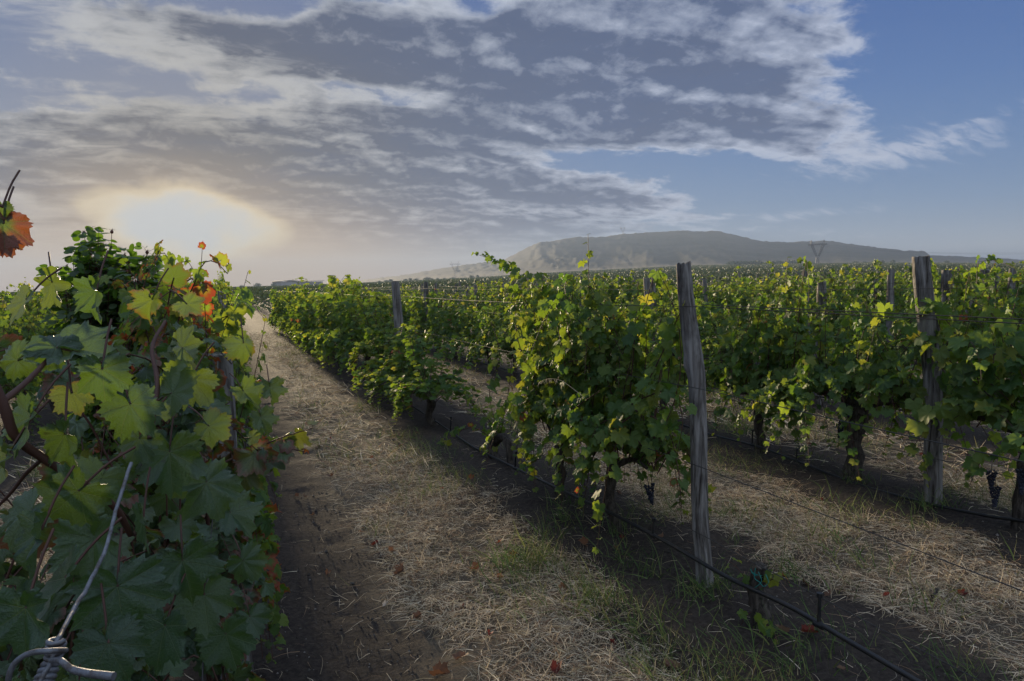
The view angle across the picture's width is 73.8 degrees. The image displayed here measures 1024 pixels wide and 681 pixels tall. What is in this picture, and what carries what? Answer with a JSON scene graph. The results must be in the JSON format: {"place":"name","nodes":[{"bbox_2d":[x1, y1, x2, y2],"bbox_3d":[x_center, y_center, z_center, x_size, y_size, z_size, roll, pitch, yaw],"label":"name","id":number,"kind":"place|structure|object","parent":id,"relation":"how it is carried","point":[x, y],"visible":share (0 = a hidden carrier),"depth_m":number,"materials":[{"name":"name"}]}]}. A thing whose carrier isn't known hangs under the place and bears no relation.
{"place":"outdoors","nodes":[
{"label":"outdoors","id":0,"kind":"place"},
{"bbox_2d":[0,277,1023,680],"bbox_3d":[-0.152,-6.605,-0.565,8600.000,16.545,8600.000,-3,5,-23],"label":"ground","id":1,"kind":"structure","parent":0,"point":[318,587],"depth_m":4.03,"materials":[{"name":"soil"}]},
{"bbox_2d":[14,277,39,333],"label":"grapevine","id":2,"kind":"object","parent":1,"relation":"on","point":[29,304],"visible":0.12,"depth_m":16.59,"materials":[{"name":"green plant"}]},
{"bbox_2d":[0,295,57,442],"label":"grapevine","id":3,"kind":"object","parent":1,"relation":"on","point":[8,385],"visible":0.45,"depth_m":7.24,"materials":[{"name":"green plant"}]},
{"bbox_2d":[9,292,63,425],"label":"grapevine","id":4,"kind":"object","parent":1,"relation":"on","point":[26,333],"visible":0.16,"depth_m":8.16,"materials":[{"name":"green plant"}]},
{"bbox_2d":[9,285,75,411],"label":"grapevine","id":5,"kind":"object","parent":1,"relation":"on","point":[52,406],"visible":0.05,"depth_m":9.09,"materials":[{"name":"green plant"}]},
{"bbox_2d":[0,455,203,680],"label":"grapevine","id":6,"kind":"object","parent":1,"relation":"on","point":[67,537],"visible":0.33,"depth_m":0.81,"materials":[{"name":"green plant"}]},
{"bbox_2d":[35,226,203,468],"bbox_3d":[-2.049,0.389,3.604,1.076,2.008,0.643,0,5,14],"label":"grapevine","id":7,"kind":"object","parent":1,"relation":"on","point":[84,261],"visible":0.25,"depth_m":3.41,"materials":[{"name":"green plant"}]},
{"bbox_2d":[0,290,275,680],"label":"grapevine","id":8,"kind":"object","parent":1,"relation":"on","point":[55,615],"visible":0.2,"depth_m":1.59,"materials":[{"name":"green plant"}]},
{"bbox_2d":[0,170,288,680],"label":"grapevine","id":9,"kind":"object","parent":1,"relation":"on","point":[139,590],"visible":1,"depth_m":0.77,"materials":[{"name":"plant"}]},
{"bbox_2d":[5,462,132,680],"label":"tie wire","id":10,"kind":"object","parent":9,"relation":"attached to","point":[54,650],"visible":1,"depth_m":0.39,"materials":[{"name":"silver metal"}]},
{"bbox_2d":[72,240,290,680],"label":"grapevine","id":11,"kind":"object","parent":1,"relation":"on","point":[226,325],"visible":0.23,"depth_m":2.41,"materials":[{"name":"green plant"}]},
{"bbox_2d":[147,243,281,561],"bbox_3d":[-1.663,0.442,3.772,0.607,1.899,1.789,-4,6,-28],"label":"grapevine","id":12,"kind":"object","parent":1,"relation":"on","point":[244,410],"visible":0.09,"depth_m":3.26,"materials":[{"name":"green plant"}]},
{"bbox_2d":[184,278,267,438],"bbox_3d":[-2.111,0.416,4.912,0.755,1.705,1.376,-4,5,-27],"label":"grapevine","id":13,"kind":"object","parent":1,"relation":"on","point":[239,378],"visible":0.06,"depth_m":4.78,"materials":[{"name":"green plant"}]},
{"bbox_2d":[202,352,253,680],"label":"wooden post","id":14,"kind":"object","parent":1,"relation":"on","point":[225,365],"visible":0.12,"depth_m":2.56,"materials":[{"name":"brown wood"}]},
{"bbox_2d":[213,279,250,372],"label":"grapevine","id":15,"kind":"object","parent":1,"relation":"on","point":[224,285],"visible":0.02,"depth_m":9.13,"materials":[{"name":"green plant"}]},
{"bbox_2d":[206,309,266,447],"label":"grapevine","id":16,"kind":"object","parent":1,"relation":"on","point":[239,373],"visible":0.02,"depth_m":6.09,"materials":[{"name":"green plant"}]},
{"bbox_2d":[204,420,320,680],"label":"grapevine","id":17,"kind":"object","parent":1,"relation":"on","point":[250,468],"visible":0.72,"depth_m":1.98,"materials":[{"name":"plant"}]},
{"bbox_2d":[266,288,289,327],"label":"grapevine","id":18,"kind":"object","parent":1,"relation":"on","point":[272,313],"visible":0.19,"depth_m":26.14,"materials":[{"name":"green plant"}]},
{"bbox_2d":[268,295,289,328],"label":"grapevine","id":19,"kind":"object","parent":1,"relation":"on","point":[271,322],"visible":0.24,"depth_m":25.20,"materials":[{"name":"green plant"}]},
{"bbox_2d":[275,286,311,338],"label":"grapevine","id":20,"kind":"object","parent":1,"relation":"on","point":[288,298],"visible":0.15,"depth_m":20.31,"materials":[{"name":"green plant"}]},
{"bbox_2d":[279,280,308,335],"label":"grapevine","id":21,"kind":"object","parent":1,"relation":"on","point":[284,319],"visible":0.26,"depth_m":21.34,"materials":[{"name":"green plant"}]},
{"bbox_2d":[272,280,323,285],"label":"winery building","id":22,"kind":"structure","parent":1,"relation":"on","point":[288,282],"depth_m":829.08,"materials":[{"name":"paint"}]},
{"bbox_2d":[286,284,314,342],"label":"grapevine","id":23,"kind":"object","parent":1,"relation":"on","point":[292,319],"visible":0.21,"depth_m":19.37,"materials":[{"name":"green plant"}]},
{"bbox_2d":[291,277,326,348],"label":"grapevine","id":24,"kind":"object","parent":1,"relation":"on","point":[300,326],"visible":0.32,"depth_m":17.06,"materials":[{"name":"green plant"}]},
{"bbox_2d":[296,301,337,347],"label":"grapevine","id":25,"kind":"object","parent":1,"relation":"on","point":[312,327],"visible":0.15,"depth_m":16.29,"materials":[{"name":"green plant"}]},
{"bbox_2d":[294,293,348,355],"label":"grapevine","id":26,"kind":"object","parent":1,"relation":"on","point":[305,338],"visible":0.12,"depth_m":15.28,"materials":[{"name":"green plant"}]},
{"bbox_2d":[304,294,357,360],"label":"grapevine","id":27,"kind":"object","parent":1,"relation":"on","point":[322,319],"visible":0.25,"depth_m":14.38,"materials":[{"name":"green plant"}]},
{"bbox_2d":[307,274,374,366],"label":"grapevine","id":28,"kind":"object","parent":1,"relation":"on","point":[319,339],"visible":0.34,"depth_m":13.33,"materials":[{"name":"green plant"}]},
{"bbox_2d":[304,275,381,372],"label":"grapevine","id":29,"kind":"object","parent":1,"relation":"on","point":[336,336],"visible":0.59,"depth_m":12.29,"materials":[{"name":"green plant"}]},
{"bbox_2d":[335,299,389,379],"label":"grapevine","id":30,"kind":"object","parent":1,"relation":"on","point":[346,350],"visible":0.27,"depth_m":11.52,"materials":[{"name":"green plant"}]},
{"bbox_2d":[339,291,406,385],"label":"grapevine","id":31,"kind":"object","parent":1,"relation":"on","point":[375,307],"visible":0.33,"depth_m":10.23,"materials":[{"name":"green plant"}]},
{"bbox_2d":[348,311,420,398],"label":"grapevine","id":32,"kind":"object","parent":1,"relation":"on","point":[374,364],"visible":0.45,"depth_m":9.50,"materials":[{"name":"green plant"}]},
{"bbox_2d":[391,281,404,362],"bbox_3d":[-1.550,0.053,9.371,0.154,1.736,0.140,-3,5,-23],"label":"wooden post","id":33,"kind":"object","parent":1,"relation":"on","point":[397,308],"visible":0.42,"depth_m":9.28,"materials":[{"name":"grey wood"}]},
{"bbox_2d":[388,292,420,337],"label":"grapevine","id":34,"kind":"object","parent":1,"relation":"on","point":[405,317],"visible":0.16,"depth_m":18.08,"materials":[{"name":"green plant"}]},
{"bbox_2d":[363,326,455,418],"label":"grapevine","id":35,"kind":"object","parent":1,"relation":"on","point":[398,357],"visible":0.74,"depth_m":8.46,"materials":[{"name":"green plant"}]},
{"bbox_2d":[407,288,439,342],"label":"grapevine","id":36,"kind":"object","parent":1,"relation":"on","point":[420,314],"visible":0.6,"depth_m":15.95,"materials":[{"name":"green plant"}]},
{"bbox_2d":[389,318,481,425],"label":"grapevine","id":37,"kind":"object","parent":1,"relation":"on","point":[428,389],"visible":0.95,"depth_m":7.52,"materials":[{"name":"green plant"}]},
{"bbox_2d":[427,660,449,675],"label":"fallen leaf","id":38,"kind":"object","parent":1,"relation":"on","point":[440,668],"visible":1,"depth_m":2.80,"materials":[{"name":"plant"}]},
{"bbox_2d":[422,293,459,351],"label":"grapevine","id":39,"kind":"object","parent":1,"relation":"on","point":[435,324],"visible":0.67,"depth_m":15.03,"materials":[{"name":"green plant"}]},
{"bbox_2d":[434,297,473,359],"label":"grapevine","id":40,"kind":"object","parent":1,"relation":"on","point":[449,332],"visible":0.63,"depth_m":14.24,"materials":[{"name":"green plant"}]},
{"bbox_2d":[443,292,472,332],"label":"grapevine","id":41,"kind":"object","parent":1,"relation":"on","point":[454,297],"visible":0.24,"depth_m":21.02,"materials":[{"name":"green plant"}]},
{"bbox_2d":[449,307,491,364],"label":"grapevine","id":42,"kind":"object","parent":1,"relation":"on","point":[469,338],"visible":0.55,"depth_m":13.27,"materials":[{"name":"green plant"}]},
{"bbox_2d":[437,320,516,462],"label":"grapevine","id":43,"kind":"object","parent":1,"relation":"on","point":[498,439],"visible":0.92,"depth_m":6.16,"materials":[{"name":"green plant"}]},
{"bbox_2d":[469,285,498,333],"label":"grapevine","id":44,"kind":"object","parent":1,"relation":"on","point":[481,303],"visible":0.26,"depth_m":19.13,"materials":[{"name":"green plant"}]},
{"bbox_2d":[1,331,976,484],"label":"grapes","id":45,"kind":"object","parent":1,"relation":"on","point":[515,428],"visible":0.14,"depth_m":7.92,"materials":[{"name":"green plant"}]},
{"bbox_2d":[466,304,512,368],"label":"grapevine","id":46,"kind":"object","parent":1,"relation":"on","point":[483,339],"visible":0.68,"depth_m":12.16,"materials":[{"name":"green plant"}]},
{"bbox_2d":[476,291,507,336],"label":"grapevine","id":47,"kind":"object","parent":1,"relation":"on","point":[495,302],"visible":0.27,"depth_m":18.01,"materials":[{"name":"green plant"}]},
{"bbox_2d":[481,309,530,377],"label":"grapevine","id":48,"kind":"object","parent":1,"relation":"on","point":[505,346],"visible":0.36,"depth_m":11.37,"materials":[{"name":"green plant"}]},
{"bbox_2d":[0,412,1019,680],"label":"green grass","id":49,"kind":"structure","parent":1,"relation":"on","point":[662,640],"depth_m":4.16,"materials":[{"name":"green plant"}]},
{"bbox_2d":[495,299,526,342],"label":"grapevine","id":50,"kind":"object","parent":1,"relation":"on","point":[498,304],"visible":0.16,"depth_m":17.26,"materials":[{"name":"green plant"}]},
{"bbox_2d":[0,262,1023,313],"bbox_3d":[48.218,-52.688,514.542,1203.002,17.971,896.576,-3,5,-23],"label":"distant vineyard","id":51,"kind":"object","parent":1,"relation":"on","point":[718,272],"visible":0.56,"depth_m":160.88,"materials":[{"name":"green plant"}]},
{"bbox_2d":[0,421,1023,680],"bbox_3d":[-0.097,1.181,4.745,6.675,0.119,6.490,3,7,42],"label":"dry straw","id":52,"kind":"object","parent":1,"relation":"on","point":[569,627],"visible":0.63,"depth_m":3.74,"materials":[{"name":"beige plant"}]},
{"bbox_2d":[0,326,1023,516],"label":"straw cover","id":53,"kind":"object","parent":1,"relation":"on","point":[542,434],"visible":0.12,"depth_m":7.39,"materials":[{"name":"beige plant"}]},
{"bbox_2d":[46,476,1016,680],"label":"pebbles","id":54,"kind":"object","parent":1,"relation":"on","point":[372,618],"visible":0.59,"depth_m":3.48,"materials":[{"name":"grey stone"}]},
{"bbox_2d":[471,251,634,501],"bbox_3d":[0.199,0.240,5.226,0.876,1.953,2.583,-3,5,-23],"label":"grapevine","id":55,"kind":"object","parent":1,"relation":"on","point":[541,343],"visible":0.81,"depth_m":4.85,"materials":[{"name":"green plant"}]},
{"bbox_2d":[564,275,583,308],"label":"grapevine","id":56,"kind":"object","parent":1,"relation":"on","point":[576,301],"visible":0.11,"depth_m":18.34,"materials":[{"name":"green plant"}]},
{"bbox_2d":[573,273,609,318],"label":"grapevine","id":57,"kind":"object","parent":1,"relation":"on","point":[596,287],"visible":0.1,"depth_m":17.29,"materials":[{"name":"green plant"}]},
{"bbox_2d":[599,270,639,318],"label":"grapevine","id":58,"kind":"object","parent":1,"relation":"on","point":[612,294],"visible":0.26,"depth_m":16.46,"materials":[{"name":"green plant"}]},
{"bbox_2d":[581,290,676,392],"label":"grapevine","id":59,"kind":"object","parent":1,"relation":"on","point":[621,294],"visible":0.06,"depth_m":7.85,"materials":[{"name":"green plant"}]},
{"bbox_2d":[545,234,716,554],"bbox_3d":[0.691,0.310,4.187,0.891,1.938,1.645,-3,5,-23],"label":"grapevine","id":60,"kind":"object","parent":1,"relation":"on","point":[625,426],"visible":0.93,"depth_m":4.07,"materials":[{"name":"green plant"}]},
{"bbox_2d":[623,279,664,310],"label":"grapevine","id":61,"kind":"object","parent":1,"relation":"on","point":[630,298],"visible":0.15,"depth_m":15.77,"materials":[{"name":"green plant"}]},
{"bbox_2d":[413,406,921,680],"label":"irrigation hose","id":62,"kind":"object","parent":1,"relation":"on","point":[818,623],"visible":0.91,"depth_m":3.10,"materials":[{"name":"black plastic"}]},
{"bbox_2d":[628,297,720,416],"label":"grapevine","id":63,"kind":"object","parent":1,"relation":"on","point":[683,378],"visible":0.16,"depth_m":7.17,"materials":[{"name":"green plant"}]},
{"bbox_2d":[650,277,705,342],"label":"grapevine","id":64,"kind":"object","parent":1,"relation":"on","point":[669,281],"visible":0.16,"depth_m":14.67,"materials":[{"name":"green plant"}]},
{"bbox_2d":[652,300,714,365],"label":"grapevine","id":65,"kind":"object","parent":1,"relation":"on","point":[668,314],"visible":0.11,"depth_m":10.78,"materials":[{"name":"green plant"}]},
{"bbox_2d":[676,261,713,587],"bbox_3d":[0.953,0.477,3.517,0.118,1.773,0.245,-3,5,-23],"label":"wooden post","id":66,"kind":"object","parent":1,"relation":"on","point":[694,366],"visible":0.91,"depth_m":3.48,"materials":[{"name":"grey wood"}]},
{"bbox_2d":[298,291,1023,323],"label":"trellis wire","id":67,"kind":"object","parent":66,"relation":"attached to","point":[771,310],"visible":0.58,"depth_m":2.74,"materials":[{"name":"grey metal"}]},
{"bbox_2d":[701,304,1023,319],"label":"trellis wire","id":68,"kind":"object","parent":66,"relation":"attached to","point":[876,312],"visible":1,"depth_m":2.42,"materials":[{"name":"grey metal"}]},
{"bbox_2d":[697,288,719,343],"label":"grapevine","id":69,"kind":"object","parent":1,"relation":"on","point":[704,326],"visible":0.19,"depth_m":13.36,"materials":[{"name":"green plant"}]},
{"bbox_2d":[406,341,1023,522],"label":"irrigation hose","id":70,"kind":"object","parent":1,"relation":"on","point":[910,498],"visible":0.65,"depth_m":5.22,"materials":[{"name":"black plastic"}]},
{"bbox_2d":[700,280,748,327],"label":"grapevine","id":71,"kind":"object","parent":1,"relation":"on","point":[716,296],"visible":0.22,"depth_m":16.32,"materials":[{"name":"green plant"}]},
{"bbox_2d":[693,284,776,373],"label":"grapevine","id":72,"kind":"object","parent":1,"relation":"on","point":[711,347],"visible":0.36,"depth_m":9.78,"materials":[{"name":"green plant"}]},
{"bbox_2d":[458,464,1016,680],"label":"grass tufts","id":73,"kind":"object","parent":1,"relation":"on","point":[713,585],"visible":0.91,"depth_m":3.48,"materials":[{"name":"plant"}]},
{"bbox_2d":[718,285,765,356],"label":"grapevine","id":74,"kind":"object","parent":1,"relation":"on","point":[735,297],"visible":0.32,"depth_m":12.52,"materials":[{"name":"green plant"}]},
{"bbox_2d":[729,276,771,343],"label":"grapevine","id":75,"kind":"object","parent":1,"relation":"on","point":[749,281],"visible":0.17,"depth_m":15.54,"materials":[{"name":"green plant"}]},
{"bbox_2d":[721,557,792,644],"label":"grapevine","id":76,"kind":"object","parent":1,"relation":"on","point":[759,578],"visible":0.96,"depth_m":3.10,"materials":[{"name":"green plant"}]},
{"bbox_2d":[680,256,835,462],"bbox_3d":[2.221,0.175,6.143,0.871,1.832,1.773,-3,5,-23],"label":"grapevine","id":77,"kind":"object","parent":1,"relation":"on","point":[739,371],"visible":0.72,"depth_m":6.01,"materials":[{"name":"green plant"}]},
{"bbox_2d":[726,260,796,264],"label":"windbreak wood","id":78,"kind":"object","parent":1,"relation":"on","point":[761,262],"visible":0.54,"depth_m":883.73,"materials":[{"name":"plant"}]},
{"bbox_2d":[741,261,782,309],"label":"grapevine","id":79,"kind":"object","parent":1,"relation":"on","point":[768,292],"visible":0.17,"depth_m":17.72,"materials":[{"name":"green plant"}]},
{"bbox_2d":[753,280,813,354],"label":"grapevine","id":80,"kind":"object","parent":1,"relation":"on","point":[777,286],"visible":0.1,"depth_m":11.85,"materials":[{"name":"green plant"}]},
{"bbox_2d":[757,270,811,330],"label":"grapevine","id":81,"kind":"object","parent":1,"relation":"on","point":[789,287],"visible":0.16,"depth_m":14.56,"materials":[{"name":"green plant"}]},
{"bbox_2d":[751,287,832,360],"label":"grapevine","id":82,"kind":"object","parent":1,"relation":"on","point":[810,321],"visible":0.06,"depth_m":8.72,"materials":[{"name":"green plant"}]},
{"bbox_2d":[812,281,826,404],"bbox_3d":[3.734,0.074,8.322,0.166,1.596,0.131,1,5,27],"label":"wooden post","id":83,"kind":"object","parent":1,"relation":"on","point":[821,286],"visible":0.27,"depth_m":8.22,"materials":[{"name":"grey wood"}]},
{"bbox_2d":[809,264,862,335],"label":"grapevine","id":84,"kind":"object","parent":1,"relation":"on","point":[833,274],"visible":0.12,"depth_m":13.39,"materials":[{"name":"green plant"}]},
{"bbox_2d":[808,269,872,347],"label":"grapevine","id":85,"kind":"object","parent":1,"relation":"on","point":[838,304],"visible":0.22,"depth_m":10.64,"materials":[{"name":"green plant"}]},
{"bbox_2d":[839,270,902,342],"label":"grapevine","id":86,"kind":"object","parent":1,"relation":"on","point":[870,286],"visible":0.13,"depth_m":12.52,"materials":[{"name":"green plant"}]},
{"bbox_2d":[801,259,946,374],"bbox_3d":[3.931,0.000,7.779,0.736,1.823,1.789,-3,5,-20],"label":"grapevine","id":87,"kind":"object","parent":1,"relation":"on","point":[849,346],"visible":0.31,"depth_m":7.72,"materials":[{"name":"green plant"}]},
{"bbox_2d":[733,298,1015,487],"bbox_3d":[2.573,0.405,5.360,0.979,1.484,2.238,-3,5,-23],"label":"grapevine","id":88,"kind":"object","parent":1,"relation":"on","point":[885,381],"visible":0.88,"depth_m":5.11,"materials":[{"name":"green plant"}]},
{"bbox_2d":[863,271,911,321],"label":"grapevine","id":89,"kind":"object","parent":1,"relation":"on","point":[896,298],"visible":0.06,"depth_m":14.53,"materials":[{"name":"green plant"}]},
{"bbox_2d":[886,269,894,346],"bbox_3d":[5.441,-0.153,9.822,0.113,1.749,0.124,3,8,42],"label":"wooden post","id":90,"kind":"object","parent":1,"relation":"on","point":[890,287],"visible":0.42,"depth_m":9.73,"materials":[{"name":"grey wood"}]},
{"bbox_2d":[842,276,961,365],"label":"grapevine","id":91,"kind":"object","parent":1,"relation":"on","point":[903,336],"visible":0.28,"depth_m":9.64,"materials":[{"name":"green plant"}]},
{"bbox_2d":[912,255,942,506],"bbox_3d":[2.876,0.317,4.704,0.157,1.803,0.261,-3,5,-23],"label":"wooden post","id":92,"kind":"object","parent":1,"relation":"on","point":[921,272],"visible":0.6,"depth_m":4.65,"materials":[{"name":"grey wood"}]},
{"bbox_2d":[423,288,957,290],"bbox_3d":[-3.592,-1.483,19.602,0.015,0.032,41.000,-3,5,-23],"label":"trellis wire","id":93,"kind":"object","parent":92,"relation":"attached to","point":[749,290],"visible":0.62,"depth_m":6.15,"materials":[{"name":"metal"}]},
{"bbox_2d":[858,284,1023,529],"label":"grapevine","id":94,"kind":"object","parent":1,"relation":"on","point":[974,371],"visible":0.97,"depth_m":4.21,"materials":[{"name":"green plant"}]},
{"bbox_2d":[940,270,949,346],"bbox_3d":[5.772,-0.083,9.107,0.144,1.720,0.130,-3,5,-17],"label":"wooden post","id":95,"kind":"object","parent":1,"relation":"on","point":[945,275],"visible":0.29,"depth_m":9.01,"materials":[{"name":"grey wood"}]},
{"bbox_2d":[911,274,990,306],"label":"grapevine","id":96,"kind":"object","parent":1,"relation":"on","point":[963,288],"visible":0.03,"depth_m":13.48,"materials":[{"name":"green plant"}]},
{"bbox_2d":[894,254,1023,429],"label":"grapevine","id":97,"kind":"object","parent":1,"relation":"on","point":[979,288],"visible":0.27,"depth_m":6.66,"materials":[{"name":"green plant"}]},
{"bbox_2d":[910,265,1023,377],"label":"grapevine","id":98,"kind":"object","parent":1,"relation":"on","point":[974,326],"visible":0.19,"depth_m":8.64,"materials":[{"name":"green plant"}]},
{"bbox_2d":[956,289,1023,363],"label":"grapevine","id":99,"kind":"object","parent":1,"relation":"on","point":[1010,292],"visible":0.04,"depth_m":10.47,"materials":[{"name":"green plant"}]},
{"bbox_2d":[963,275,1023,329],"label":"grapevine","id":100,"kind":"object","parent":1,"relation":"on","point":[1001,297],"visible":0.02,"depth_m":12.46,"materials":[{"name":"green plant"}]},
{"bbox_2d":[0,0,1023,291],"label":"sky","id":101,"kind":"structure","parent":0,"point":[311,140],"materials":[{"name":"blue"}]},
{"bbox_2d":[323,230,1023,283],"bbox_3d":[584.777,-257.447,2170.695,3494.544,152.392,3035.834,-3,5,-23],"label":"hills","id":102,"kind":"structure","parent":0,"point":[649,249],"depth_m":1516.46,"materials":[{"name":"grey"}]},
{"bbox_2d":[345,315,1023,461],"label":"trellis wire","id":103,"kind":"object","parent":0,"point":[805,412],"visible":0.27,"depth_m":2.63,"materials":[{"name":"grey metal"}]},
{"bbox_2d":[356,340,1023,591],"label":"trellis wire","id":104,"kind":"object","parent":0,"point":[828,516],"visible":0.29,"depth_m":2.60,"materials":[{"name":"grey metal"}]},
{"bbox_2d":[436,400,979,680],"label":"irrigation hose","id":105,"kind":"object","parent":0,"point":[777,575],"visible":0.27,"depth_m":2.87,"materials":[{"name":"black plastic"}]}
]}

